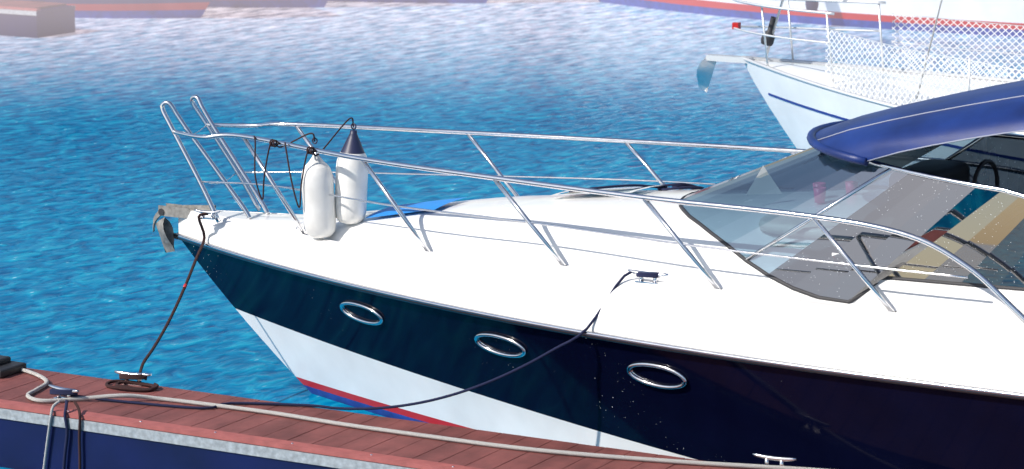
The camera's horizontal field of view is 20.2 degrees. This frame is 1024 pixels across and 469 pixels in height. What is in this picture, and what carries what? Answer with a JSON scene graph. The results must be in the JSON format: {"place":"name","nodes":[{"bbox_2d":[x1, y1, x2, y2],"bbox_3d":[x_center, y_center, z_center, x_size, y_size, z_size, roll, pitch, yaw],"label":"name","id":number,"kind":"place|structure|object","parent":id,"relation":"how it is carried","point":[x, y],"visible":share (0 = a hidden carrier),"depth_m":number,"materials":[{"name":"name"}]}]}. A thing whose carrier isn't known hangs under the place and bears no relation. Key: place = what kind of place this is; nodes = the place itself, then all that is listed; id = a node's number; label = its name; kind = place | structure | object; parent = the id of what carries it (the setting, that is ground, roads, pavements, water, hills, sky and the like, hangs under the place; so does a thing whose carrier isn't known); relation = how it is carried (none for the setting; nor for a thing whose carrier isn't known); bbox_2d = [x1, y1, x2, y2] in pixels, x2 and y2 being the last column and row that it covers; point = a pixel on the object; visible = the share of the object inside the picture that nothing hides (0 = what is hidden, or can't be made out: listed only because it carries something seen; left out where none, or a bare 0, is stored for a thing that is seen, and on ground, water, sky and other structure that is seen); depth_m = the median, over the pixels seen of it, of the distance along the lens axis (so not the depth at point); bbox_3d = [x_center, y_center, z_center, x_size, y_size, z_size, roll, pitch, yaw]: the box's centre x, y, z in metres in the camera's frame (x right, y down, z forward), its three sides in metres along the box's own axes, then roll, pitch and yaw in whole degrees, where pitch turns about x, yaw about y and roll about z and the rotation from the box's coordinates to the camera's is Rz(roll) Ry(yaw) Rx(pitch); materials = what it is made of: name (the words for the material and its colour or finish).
{"place":"outdoors","nodes":[
{"label":"outdoors","id":0,"kind":"place"},
{"bbox_2d":[0,0,1023,468],"bbox_3d":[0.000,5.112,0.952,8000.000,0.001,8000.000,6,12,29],"label":"water","id":1,"kind":"structure","parent":0,"point":[94,170],"depth_m":36.07,"materials":[{"name":"blue liquid"}]},
{"bbox_2d":[0,0,74,37],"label":"concrete block","id":2,"kind":"structure","parent":1,"relation":"in","point":[29,19],"depth_m":45.04,"materials":[{"name":"grey concrete"}]},
{"bbox_2d":[23,0,210,17],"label":"boat","id":3,"kind":"object","parent":1,"relation":"on","point":[140,8],"visible":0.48,"depth_m":47.49,"materials":[{"name":"blue"}]},
{"bbox_2d":[208,0,327,7],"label":"boat","id":4,"kind":"object","parent":1,"relation":"on","point":[271,3],"visible":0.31,"depth_m":49.20,"materials":[{"name":"grey"}]},
{"bbox_2d":[0,368,796,468],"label":"dock","id":5,"kind":"object","parent":1,"relation":"on","point":[116,435],"visible":0.98,"depth_m":19.11,"materials":[{"name":"red wood"}]},
{"bbox_2d":[0,355,26,377],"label":"dock bumper","id":6,"kind":"object","parent":5,"relation":"on","point":[8,367],"visible":1,"depth_m":20.59,"materials":[{"name":"black rubber"}]},
{"bbox_2d":[328,0,486,2],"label":"boat","id":7,"kind":"object","parent":1,"relation":"on","point":[439,1],"visible":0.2,"depth_m":49.98,"materials":[{"name":"grey"}]},
{"bbox_2d":[160,95,1023,400],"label":"yacht fittings","id":8,"kind":"object","parent":1,"relation":"on","point":[218,137],"visible":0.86,"depth_m":19.58,"materials":[{"name":"silver metal"}]},
{"bbox_2d":[153,203,215,252],"bbox_3d":[-2.534,-0.047,22.269,0.590,0.415,0.120,6,12,29],"label":"anchor","id":9,"kind":"object","parent":8,"relation":"attached to","point":[165,229],"visible":0.97,"depth_m":22.31,"materials":[{"name":"grey metal"}]},
{"bbox_2d":[301,123,367,237],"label":"boat fenders","id":10,"kind":"object","parent":8,"relation":"on","point":[323,210],"visible":0.96,"depth_m":20.89,"materials":[{"name":"plastic"}]},
{"bbox_2d":[21,117,823,468],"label":"ropes","id":11,"kind":"object","parent":8,"relation":"on","point":[119,383],"visible":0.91,"depth_m":19.54,"materials":[{"name":"black fabric"}]},
{"bbox_2d":[683,137,1023,299],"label":"windshield","id":12,"kind":"object","parent":8,"relation":"on","point":[981,231],"visible":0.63,"depth_m":18.25,"materials":[{"name":"clear glass"}]},
{"bbox_2d":[757,159,999,238],"bbox_3d":[3.437,0.025,18.776,3.800,1.075,2.000,6,12,29],"label":"boat interior","id":13,"kind":"object","parent":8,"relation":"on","point":[781,224],"visible":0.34,"depth_m":19.29,"materials":[{"name":"grey plastic"}]},
{"bbox_2d":[807,80,1023,165],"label":"bimini","id":14,"kind":"object","parent":8,"relation":"attached to","point":[864,140],"visible":1,"depth_m":18.31,"materials":[{"name":"blue fabric"}]},
{"bbox_2d":[182,241,1023,468],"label":"yacht hull","id":15,"kind":"object","parent":1,"relation":"on","point":[319,342],"visible":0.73,"depth_m":19.16,"materials":[{"name":"blue plastic"}]},
{"bbox_2d":[599,0,1023,37],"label":"boat","id":16,"kind":"object","parent":1,"relation":"on","point":[866,15],"visible":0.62,"depth_m":45.98,"materials":[{"name":"grey"}]},
{"bbox_2d":[696,0,1023,148],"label":"sailboat","id":17,"kind":"object","parent":1,"relation":"on","point":[802,98],"visible":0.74,"depth_m":29.64,"materials":[{"name":"white plastic"}]},
{"bbox_2d":[178,189,1023,392],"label":"boat deck","id":18,"kind":"structure","parent":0,"point":[960,335],"depth_m":19.05,"materials":[{"name":"white plastic"}]}
]}

